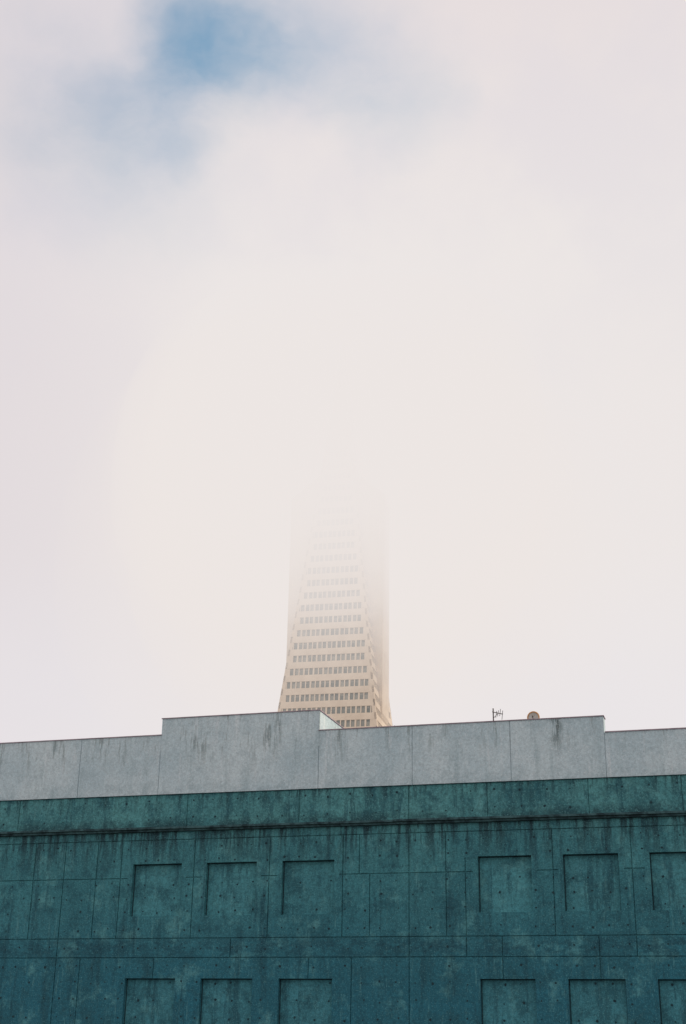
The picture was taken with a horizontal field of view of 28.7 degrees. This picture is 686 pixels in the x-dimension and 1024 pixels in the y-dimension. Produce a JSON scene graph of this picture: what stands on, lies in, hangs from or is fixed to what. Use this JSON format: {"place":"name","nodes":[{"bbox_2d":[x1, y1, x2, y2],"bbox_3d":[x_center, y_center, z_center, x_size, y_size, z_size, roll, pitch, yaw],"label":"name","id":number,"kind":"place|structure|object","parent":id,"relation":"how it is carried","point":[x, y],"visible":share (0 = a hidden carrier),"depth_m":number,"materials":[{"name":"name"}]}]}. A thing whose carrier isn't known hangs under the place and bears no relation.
{"place":"outdoors","nodes":[
{"label":"outdoors","id":0,"kind":"place"},
{"bbox_2d":[4,774,676,800],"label":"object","id":1,"kind":"object","parent":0,"point":[341,787],"visible":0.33,"depth_m":50.07,"materials":[{"name":"teal concrete"}]},
{"bbox_2d":[0,729,685,800],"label":"parapet wall","id":2,"kind":"structure","parent":1,"relation":"on","point":[609,754],"depth_m":49.84,"materials":[{"name":"grey concrete"}]},
{"bbox_2d":[160,710,319,753],"bbox_3d":[-4.010,8.493,51.662,6.492,1.370,0.001,-6,-23,16],"label":"parapet raised face","id":3,"kind":"object","parent":2,"relation":"attached to","point":[249,731],"visible":1,"depth_m":51.64},
{"bbox_2d":[0,709,685,743],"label":"coping","id":4,"kind":"object","parent":2,"relation":"on","point":[356,728],"visible":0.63,"depth_m":50.44,"materials":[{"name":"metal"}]},
{"bbox_2d":[0,0,685,742],"label":"sky","id":5,"kind":"structure","parent":0,"point":[203,202],"materials":[{"name":"white"}]},
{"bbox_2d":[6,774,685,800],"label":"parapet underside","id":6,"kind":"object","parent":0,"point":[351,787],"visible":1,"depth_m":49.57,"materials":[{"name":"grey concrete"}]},
{"bbox_2d":[492,708,502,720],"bbox_3d":[5.837,8.269,50.966,0.487,1.608,0.268,5,-22,-9],"label":"roof antenna","id":7,"kind":"object","parent":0,"point":[496,713],"visible":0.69,"depth_m":51.15,"materials":[{"name":"grey metal"}]},
{"bbox_3d":[-19.858,10.448,56.287,26.730,0.736,0.485,-6,-23,16],"label":"parapet","id":8,"kind":"object","parent":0,"visible":0},
{"bbox_2d":[0,735,160,760],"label":"parapet left face","id":9,"kind":"object","parent":8,"relation":"attached to","point":[139,745],"visible":1,"depth_m":53.36},
{"bbox_3d":[2.087,12.950,60.557,65.800,0.023,21.440,-6,-23,16],"label":"roof","id":10,"kind":"object","parent":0,"visible":0},
{"bbox_2d":[319,711,341,729],"bbox_3d":[-2.994,9.794,54.807,6.492,1.386,7.035,-6,-23,16],"label":"parapet raised","id":11,"kind":"object","parent":10,"relation":"on","point":[326,722],"visible":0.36,"depth_m":51.72,"materials":[{"name":"grey concrete"}]},
{"bbox_2d":[527,711,539,718],"bbox_3d":[7.194,8.202,50.501,0.338,1.411,0.373,14,-25,-29],"label":"satellite dish","id":12,"kind":"object","parent":10,"relation":"on","point":[533,715],"visible":0.61,"depth_m":50.73,"materials":[{"name":"metal"}]},
{"bbox_3d":[4.274,8.171,49.434,10.632,0.606,0.485,-6,-23,16],"label":"parapet","id":13,"kind":"object","parent":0,"visible":0},
{"bbox_2d":[319,716,603,745],"bbox_3d":[4.199,8.064,49.206,10.632,0.590,0.030,-6,-23,16],"label":"parapet right face","id":14,"kind":"object","parent":13,"relation":"attached to","point":[556,726],"visible":1,"depth_m":49.13},
{"label":"ground","id":15,"kind":"structure","parent":0,"visible":0},
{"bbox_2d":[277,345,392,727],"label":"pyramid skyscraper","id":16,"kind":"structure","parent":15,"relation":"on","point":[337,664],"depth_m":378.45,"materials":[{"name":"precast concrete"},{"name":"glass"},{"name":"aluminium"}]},
{"bbox_2d":[0,816,685,1023],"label":"facade wall","id":17,"kind":"structure","parent":15,"relation":"on","point":[483,944],"depth_m":47.82,"materials":[{"name":"teal concrete"}]},
{"bbox_2d":[0,782,684,1023],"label":"tie holes","id":18,"kind":"object","parent":17,"relation":"attached to","point":[447,946],"visible":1,"depth_m":48.02,"materials":[{"name":"teal concrete"}]},
{"bbox_2d":[0,775,685,831],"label":"frieze band","id":19,"kind":"object","parent":17,"relation":"attached to","point":[611,795],"visible":1,"depth_m":49.35,"materials":[{"name":"teal concrete"}]},
{"bbox_2d":[0,810,685,836],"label":"cornice ledge","id":20,"kind":"object","parent":17,"relation":"on","point":[369,822],"visible":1,"depth_m":48.94,"materials":[{"name":"teal concrete"}]},
{"bbox_2d":[124,852,685,1023],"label":"recessed panels","id":21,"kind":"object","parent":17,"relation":"attached to","point":[480,911],"visible":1,"depth_m":47.33,"materials":[{"name":"teal concrete"}]}
]}

